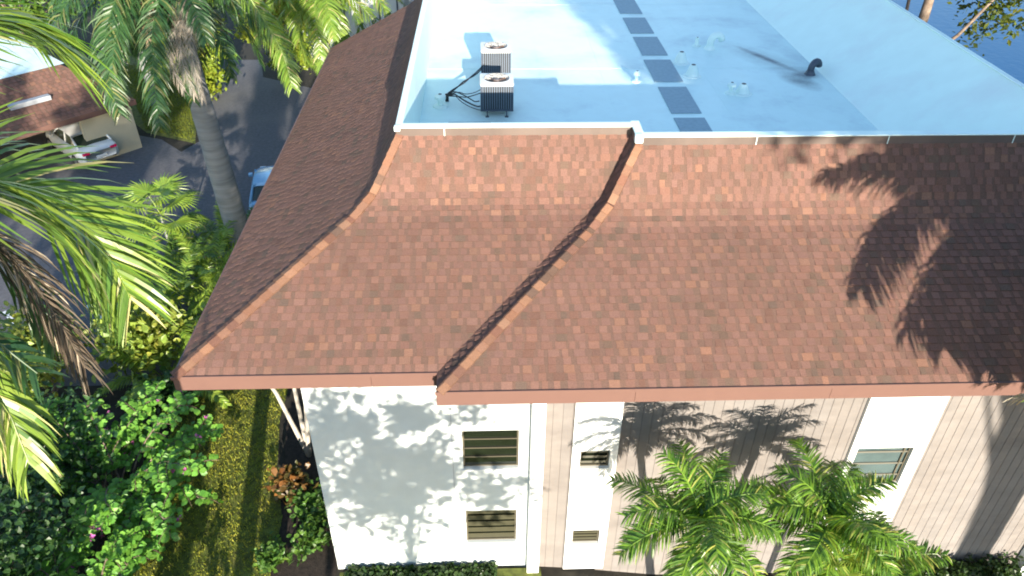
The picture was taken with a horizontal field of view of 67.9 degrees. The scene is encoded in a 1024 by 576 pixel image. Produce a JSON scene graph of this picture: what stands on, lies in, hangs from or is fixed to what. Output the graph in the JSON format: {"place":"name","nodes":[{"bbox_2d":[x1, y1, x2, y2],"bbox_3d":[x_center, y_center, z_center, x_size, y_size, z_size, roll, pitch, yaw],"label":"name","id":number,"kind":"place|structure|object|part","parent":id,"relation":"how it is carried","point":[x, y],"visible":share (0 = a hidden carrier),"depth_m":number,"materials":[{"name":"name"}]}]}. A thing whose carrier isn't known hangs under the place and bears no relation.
{"place":"outdoors","nodes":[
{"label":"outdoors","id":0,"kind":"place"},
{"bbox_2d":[0,60,310,386],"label":"driveway","id":1,"kind":"structure","parent":0,"point":[257,112],"depth_m":35.27,"materials":[{"name":"grey asphalt"}]},
{"bbox_2d":[3,305,101,323],"bbox_3d":[-14.572,1.627,25.172,6.164,0.001,2.301,30,45,34],"label":"parking line","id":2,"kind":"object","parent":1,"relation":"on","point":[4,312],"visible":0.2,"depth_m":26.08,"materials":[{"name":"paint"}]},
{"bbox_2d":[0,37,141,161],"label":"carport","id":3,"kind":"object","parent":1,"relation":"on","point":[50,100],"visible":0.83,"depth_m":34.09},
{"bbox_2d":[45,122,118,163],"bbox_3d":[-20.465,-7.077,35.961,4.415,1.462,2.040,27,44,32],"label":"parked car","id":4,"kind":"object","parent":1,"relation":"on","point":[105,146],"visible":0.68,"depth_m":34.97,"materials":[{"name":"white paint"}]},
{"bbox_3d":[-20.207,-7.290,35.534,2.770,0.570,1.520,27,44,32],"label":"window","id":5,"kind":"part","parent":4,"relation":"part of","materials":[{"name":"black glass"}]},
{"bbox_2d":[73,208,217,284],"bbox_3d":[-12.459,-0.914,26.771,5.010,2.340,4.570,14,38,17],"label":"clump palm","id":6,"kind":"object","parent":1,"relation":"on","point":[200,268],"visible":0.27,"depth_m":27.13,"materials":[{"name":"green plant"}]},
{"bbox_2d":[90,236,220,344],"bbox_3d":[-10.898,0.122,25.110,4.702,2.628,4.724,9,37,11],"label":"clump palm","id":7,"kind":"object","parent":1,"relation":"on","point":[189,294],"visible":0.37,"depth_m":25.17,"materials":[{"name":"green plant"}]},
{"bbox_2d":[114,172,213,267],"bbox_3d":[-12.647,-2.178,27.553,3.445,3.456,3.426,-1,36,-2],"label":"fan palm","id":8,"kind":"object","parent":1,"relation":"on","point":[168,187],"visible":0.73,"depth_m":26.95,"materials":[{"name":"green plant"}]},
{"bbox_2d":[118,220,236,336],"bbox_3d":[-10.435,-0.440,25.799,5.473,2.743,5.579,25,42,30],"label":"clump palm","id":9,"kind":"object","parent":1,"relation":"on","point":[179,279],"visible":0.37,"depth_m":26.41,"materials":[{"name":"green plant"}]},
{"bbox_2d":[139,201,248,293],"bbox_3d":[-10.746,-1.955,27.878,5.807,2.773,5.398,-12,38,-17],"label":"clump palm","id":10,"kind":"object","parent":1,"relation":"on","point":[217,214],"visible":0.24,"depth_m":27.14,"materials":[{"name":"green plant"}]},
{"bbox_2d":[163,205,253,276],"bbox_3d":[-10.164,-1.809,28.072,4.755,2.318,4.820,7,36,9],"label":"clump palm","id":11,"kind":"object","parent":1,"relation":"on","point":[205,229],"visible":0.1,"depth_m":27.41,"materials":[{"name":"green plant"}]},
{"bbox_2d":[248,165,273,209],"bbox_3d":[-10.133,-4.336,32.289,2.040,1.462,4.415,-7,36,-10],"label":"parked car","id":12,"kind":"object","parent":1,"relation":"on","point":[261,176],"visible":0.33,"depth_m":31.23,"materials":[{"name":"blue paint"}]},
{"bbox_3d":[-10.059,-4.487,31.774,1.520,0.570,2.770,-7,36,-10],"label":"window","id":13,"kind":"part","parent":12,"relation":"part of","materials":[{"name":"black glass"}]},
{"bbox_2d":[236,0,404,74],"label":"palm tree","id":14,"kind":"object","parent":1,"relation":"on","point":[332,23],"visible":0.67,"depth_m":30.82,"materials":[{"name":"green plant"}]},
{"bbox_2d":[133,388,287,575],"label":"lawn","id":15,"kind":"structure","parent":0,"point":[216,538],"depth_m":19.84,"materials":[{"name":"green plant"}]},
{"bbox_2d":[303,0,404,59],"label":"wing wall","id":16,"kind":"structure","parent":0,"point":[395,6],"depth_m":45.69,"materials":[{"name":"white paint"}]},
{"bbox_2d":[339,568,540,575],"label":"garden grass","id":17,"kind":"structure","parent":0,"point":[512,572],"depth_m":18.19,"materials":[{"name":"green plant"}]},
{"bbox_2d":[344,561,497,575],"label":"hedge","id":18,"kind":"object","parent":17,"relation":"on","point":[477,569],"visible":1,"depth_m":18.01,"materials":[{"name":"green plant"}]},
{"bbox_2d":[448,122,490,122],"bbox_3d":[-1.096,-4.202,19.611,1.100,0.049,0.300,-1,36,-2],"label":"sleeper board","id":19,"kind":"object","parent":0,"point":[469,122],"visible":0.24,"depth_m":19.68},
{"bbox_2d":[0,0,948,575],"bbox_3d":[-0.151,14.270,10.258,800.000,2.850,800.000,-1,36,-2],"label":"ground","id":20,"kind":"structure","parent":0,"point":[308,76],"depth_m":23.00,"materials":[{"name":"green plant"}]},
{"bbox_2d":[0,0,77,45],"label":"bushy tree","id":21,"kind":"object","parent":20,"relation":"on","point":[38,8],"visible":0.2,"depth_m":42.22,"materials":[{"name":"green plant"}]},
{"bbox_2d":[0,294,100,397],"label":"yellow shrub","id":22,"kind":"object","parent":20,"relation":"on","point":[24,334],"visible":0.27,"depth_m":22.13,"materials":[{"name":"green plant"}]},
{"bbox_2d":[0,458,118,575],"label":"dense shrub","id":23,"kind":"object","parent":20,"relation":"on","point":[37,540],"visible":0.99,"depth_m":16.39,"materials":[{"name":"green plant"}]},
{"bbox_2d":[0,365,135,527],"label":"dense shrub","id":24,"kind":"object","parent":20,"relation":"on","point":[37,476],"visible":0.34,"depth_m":18.96,"materials":[{"name":"green plant"}]},
{"bbox_2d":[9,517,164,575],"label":"flowering shrub","id":25,"kind":"object","parent":20,"relation":"on","point":[130,548],"visible":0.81,"depth_m":17.21,"materials":[{"name":"green plant"}]},
{"bbox_2d":[0,1,182,502],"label":"palm tree","id":26,"kind":"object","parent":20,"relation":"on","point":[99,270],"visible":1,"depth_m":5.29,"materials":[{"name":"green plant"}]},
{"bbox_2d":[27,379,223,567],"bbox_3d":[-10.118,4.557,19.215,5.565,2.335,5.294,-11,37,-15],"label":"flowering shrub","id":27,"kind":"object","parent":20,"relation":"on","point":[117,504],"visible":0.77,"depth_m":19.19,"materials":[{"name":"green plant"}]},
{"bbox_2d":[76,281,195,385],"bbox_3d":[-11.289,1.336,23.213,3.594,3.120,3.436,-25,43,-31],"label":"vine shrub","id":28,"kind":"object","parent":20,"relation":"on","point":[152,329],"visible":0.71,"depth_m":22.67,"materials":[{"name":"green plant"}]},
{"bbox_2d":[99,47,214,142],"bbox_3d":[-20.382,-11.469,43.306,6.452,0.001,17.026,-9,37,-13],"label":"grass verge","id":29,"kind":"object","parent":20,"relation":"on","point":[138,119],"depth_m":40.52,"materials":[{"name":"green plant"}]},
{"bbox_2d":[47,0,207,115],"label":"palm tree","id":30,"kind":"object","parent":29,"relation":"on","point":[52,2],"visible":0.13,"depth_m":36.63,"materials":[{"name":"green plant"}]},
{"bbox_2d":[96,0,219,40],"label":"bushy tree","id":31,"kind":"object","parent":29,"relation":"on","point":[158,16],"visible":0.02,"depth_m":44.27,"materials":[{"name":"green plant"}]},
{"bbox_2d":[92,332,231,425],"bbox_3d":[-10.173,2.500,22.633,4.592,1.669,3.906,-1,36,-2],"label":"clump palm","id":32,"kind":"object","parent":20,"relation":"on","point":[222,400],"visible":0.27,"depth_m":22.34,"materials":[{"name":"green plant"}]},
{"bbox_2d":[126,366,204,416],"bbox_3d":[-9.906,2.956,22.221,2.438,1.554,2.146,-27,44,-33],"label":"dense shrub","id":33,"kind":"object","parent":20,"relation":"on","point":[168,390],"visible":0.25,"depth_m":21.79,"materials":[{"name":"green plant"}]},
{"bbox_2d":[46,0,300,248],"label":"palm tree","id":34,"kind":"object","parent":20,"relation":"on","point":[185,24],"visible":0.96,"depth_m":21.57,"materials":[{"name":"green plant"}]},
{"bbox_2d":[140,18,237,100],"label":"bushy tree","id":35,"kind":"object","parent":20,"relation":"on","point":[213,77],"visible":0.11,"depth_m":40.29,"materials":[{"name":"green plant"}]},
{"bbox_2d":[220,0,320,79],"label":"bushy tree","id":36,"kind":"object","parent":20,"relation":"on","point":[296,52],"visible":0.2,"depth_m":42.34,"materials":[{"name":"green plant"}]},
{"bbox_2d":[272,388,336,575],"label":"planting bed","id":37,"kind":"object","parent":20,"relation":"on","point":[319,563],"visible":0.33,"depth_m":19.13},
{"bbox_2d":[193,279,311,456],"bbox_3d":[-6.410,1.920,20.800,3.593,4.850,2.903,14,38,18],"label":"tree","id":38,"kind":"object","parent":37,"relation":"on","point":[305,442],"visible":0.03,"depth_m":20.71,"materials":[{"name":"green plant"}]},
{"bbox_2d":[250,531,292,573],"bbox_3d":[-5.807,6.338,18.187,1.004,0.802,0.948,28,44,33],"label":"bed plant","id":39,"kind":"object","parent":37,"relation":"on","point":[272,551],"visible":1,"depth_m":18.09,"materials":[{"name":"green plant"}]},
{"bbox_2d":[262,460,318,507],"bbox_3d":[-5.806,5.023,19.715,1.341,1.212,1.358,-18,40,-24],"label":"croton plant","id":40,"kind":"object","parent":37,"relation":"on","point":[291,477],"visible":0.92,"depth_m":19.63,"materials":[{"name":"orange plant"}]},
{"bbox_2d":[284,477,326,526],"bbox_3d":[-5.169,5.443,19.358,1.387,0.878,1.468,-1,36,-2],"label":"bed plant","id":41,"kind":"object","parent":37,"relation":"on","point":[315,504],"visible":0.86,"depth_m":19.14,"materials":[{"name":"green plant"}]},
{"bbox_2d":[286,506,332,566],"bbox_3d":[-4.966,6.038,18.561,1.489,0.868,1.215,-29,45,-34],"label":"bed plant","id":42,"kind":"object","parent":37,"relation":"on","point":[315,533],"visible":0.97,"depth_m":18.42,"materials":[{"name":"green plant"}]},
{"bbox_2d":[170,0,1023,575],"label":"apartment building","id":43,"kind":"structure","parent":20,"relation":"on","point":[552,300],"depth_m":15.61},
{"bbox_2d":[433,93,447,109],"bbox_3d":[-1.938,-5.073,20.551,0.417,0.354,0.417,-1,36,-2],"label":"plumbing vent","id":44,"kind":"object","parent":43,"relation":"on","point":[440,98],"visible":1,"depth_m":20.50,"materials":[{"name":"white plastic"}]},
{"bbox_2d":[445,64,484,109],"bbox_3d":[-1.306,-5.622,21.106,1.109,0.608,2.718,-1,36,-2],"label":"refrigerant hose","id":45,"kind":"object","parent":43,"relation":"on","point":[450,94],"visible":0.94,"depth_m":20.70,"materials":[{"name":"black rubber"}]},
{"bbox_2d":[461,430,519,471],"bbox_3d":[-0.450,3.396,16.034,1.260,1.200,0.155,-1,36,-2],"label":"window","id":46,"kind":"structure","parent":43,"relation":"in","point":[495,447],"depth_m":16.10,"materials":[{"name":"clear glass"}]},
{"bbox_2d":[465,510,517,544],"bbox_3d":[-0.477,5.474,17.528,1.230,1.200,0.155,-1,36,-2],"label":"window","id":47,"kind":"structure","parent":43,"relation":"in","point":[485,524],"depth_m":17.64,"materials":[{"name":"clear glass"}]},
{"bbox_2d":[480,41,510,72],"bbox_3d":[-0.474,-6.643,22.256,0.884,0.937,0.824,-1,36,-2],"label":"air conditioner","id":48,"kind":"object","parent":43,"relation":"on","point":[495,57],"visible":0.92,"depth_m":21.91,"materials":[{"name":"metal"}]},
{"bbox_2d":[480,73,513,117],"bbox_3d":[-0.405,-5.125,20.146,0.884,0.937,0.824,-1,36,-2],"label":"air conditioner","id":49,"kind":"object","parent":43,"relation":"on","point":[496,91],"visible":1,"depth_m":19.83,"materials":[{"name":"metal"}]},
{"bbox_2d":[572,530,598,541],"bbox_3d":[1.718,5.757,17.836,0.630,0.520,0.055,-1,36,-2],"label":"window","id":50,"kind":"structure","parent":43,"relation":"in","point":[578,535],"depth_m":17.87,"materials":[{"name":"beige glass"}]},
{"bbox_2d":[580,451,609,465],"bbox_3d":[1.760,3.601,16.287,0.630,0.550,0.055,-1,36,-2],"label":"window","id":51,"kind":"structure","parent":43,"relation":"in","point":[587,458],"depth_m":16.35,"materials":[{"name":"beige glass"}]},
{"bbox_2d":[613,0,641,13],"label":"walkway pad","id":52,"kind":"object","parent":43,"relation":"on","point":[627,7],"visible":1,"depth_m":28.46,"materials":[{"name":"rubber"}]},
{"bbox_2d":[632,70,640,82],"bbox_3d":[3.647,-6.184,22.205,0.278,0.324,0.278,-1,36,-2],"label":"plumbing vent","id":53,"kind":"object","parent":43,"relation":"on","point":[637,73],"visible":1,"depth_m":22.18,"materials":[{"name":"white plastic"}]},
{"bbox_2d":[623,18,653,33],"bbox_3d":[4.426,-9.223,26.701,0.808,0.020,1.790,-1,36,-2],"label":"walkway pad","id":54,"kind":"object","parent":43,"relation":"on","point":[638,25],"visible":1,"depth_m":26.64,"materials":[{"name":"rubber"}]},
{"bbox_2d":[633,37,667,54],"bbox_3d":[4.516,-7.934,24.908,0.825,0.020,1.830,-1,36,-2],"label":"walkway pad","id":55,"kind":"object","parent":43,"relation":"on","point":[649,45],"visible":1,"depth_m":24.83,"materials":[{"name":"rubber"}]},
{"bbox_2d":[644,60,682,81],"bbox_3d":[4.569,-6.591,23.041,0.843,0.020,1.890,-1,36,-2],"label":"walkway pad","id":56,"kind":"object","parent":43,"relation":"on","point":[662,70],"visible":1,"depth_m":22.95,"materials":[{"name":"rubber"}]},
{"bbox_2d":[658,87,700,113],"bbox_3d":[4.649,-5.243,21.167,0.820,0.020,1.910,-1,36,-2],"label":"walkway pad","id":57,"kind":"object","parent":43,"relation":"on","point":[679,100],"visible":1,"depth_m":21.09,"materials":[{"name":"rubber"}]},
{"bbox_2d":[672,51,689,65],"bbox_3d":[5.241,-7.147,23.551,0.556,0.344,0.556,-1,36,-2],"label":"plumbing vent","id":58,"kind":"object","parent":43,"relation":"on","point":[680,59],"visible":1,"depth_m":23.46,"materials":[{"name":"white rubber"}]},
{"bbox_2d":[683,64,701,78],"bbox_3d":[5.380,-6.478,22.621,0.556,0.344,0.556,-1,36,-2],"label":"plumbing vent","id":59,"kind":"object","parent":43,"relation":"on","point":[692,72],"visible":1,"depth_m":22.53,"materials":[{"name":"white rubber"}]},
{"bbox_2d":[674,118,712,131],"bbox_3d":[4.720,-3.956,19.378,0.825,0.020,1.880,-1,36,-2],"label":"walkway pad","id":60,"kind":"object","parent":43,"relation":"on","point":[692,124],"visible":0.45,"depth_m":19.73,"materials":[{"name":"rubber"}]},
{"bbox_2d":[692,37,700,46],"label":"plumbing vent","id":61,"kind":"object","parent":43,"relation":"on","point":[696,44],"visible":1,"depth_m":24.88,"materials":[{"name":"white rubber"}]},
{"bbox_2d":[704,31,724,50],"bbox_3d":[6.581,-8.033,24.640,0.704,0.534,0.365,-12,38,-17],"label":"gooseneck vent","id":62,"kind":"object","parent":43,"relation":"on","point":[714,36],"visible":1,"depth_m":24.55,"materials":[{"name":"metal"}]},
{"bbox_2d":[725,82,735,95],"bbox_3d":[6.207,-5.662,21.517,0.325,0.324,0.325,-1,36,-2],"label":"plumbing vent","id":63,"kind":"object","parent":43,"relation":"on","point":[731,86],"visible":1,"depth_m":21.48,"materials":[{"name":"white rubber"}]},
{"bbox_2d":[733,83,751,96],"bbox_3d":[6.547,-5.651,21.539,0.556,0.284,0.556,-1,36,-2],"label":"plumbing vent","id":64,"kind":"object","parent":43,"relation":"on","point":[742,90],"visible":1,"depth_m":21.44,"materials":[{"name":"white rubber"}]},
{"bbox_2d":[804,58,821,75],"bbox_3d":[9.078,-6.685,22.879,0.332,0.443,0.638,29,45,34],"label":"gooseneck vent","id":65,"kind":"object","parent":43,"relation":"on","point":[814,63],"visible":1,"depth_m":22.77,"materials":[{"name":"metal"}]},
{"bbox_2d":[849,447,911,480],"bbox_3d":[8.018,3.849,16.728,1.220,1.180,0.055,-1,36,-2],"label":"window","id":66,"kind":"structure","parent":43,"relation":"in","point":[889,461],"depth_m":16.71,"materials":[{"name":"teal glass"}]},
{"bbox_2d":[605,438,785,575],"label":"palm tree","id":67,"kind":"object","parent":20,"relation":"on","point":[704,506],"visible":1,"depth_m":12.96,"materials":[{"name":"green plant"}]},
{"bbox_2d":[740,436,926,575],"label":"palm tree","id":68,"kind":"object","parent":20,"relation":"on","point":[834,506],"visible":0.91,"depth_m":13.32,"materials":[{"name":"green plant"}]},
{"bbox_2d":[802,522,887,575],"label":"fan palm","id":69,"kind":"object","parent":20,"relation":"on","point":[850,561],"visible":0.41,"depth_m":13.06,"materials":[{"name":"green plant"}]},
{"bbox_2d":[825,510,952,575],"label":"palm tree","id":70,"kind":"object","parent":20,"relation":"on","point":[910,564],"visible":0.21,"depth_m":14.12,"materials":[{"name":"green plant"}]},
{"bbox_2d":[860,551,1023,575],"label":"hedge","id":71,"kind":"object","parent":20,"relation":"on","point":[984,567],"visible":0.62,"depth_m":18.58,"materials":[{"name":"green plant"}]},
{"bbox_2d":[905,0,1023,55],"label":"lakeside tree","id":72,"kind":"object","parent":20,"relation":"on","point":[927,5],"visible":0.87,"depth_m":29.07,"materials":[{"name":"green plant"}]},
{"bbox_2d":[1004,393,1023,404],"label":"palm tree","id":73,"kind":"object","parent":20,"relation":"on","point":[1019,395],"visible":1,"depth_m":13.47,"materials":[{"name":"green plant"}]},
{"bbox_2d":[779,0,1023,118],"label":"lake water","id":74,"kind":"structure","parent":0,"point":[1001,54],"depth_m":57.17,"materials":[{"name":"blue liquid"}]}
]}

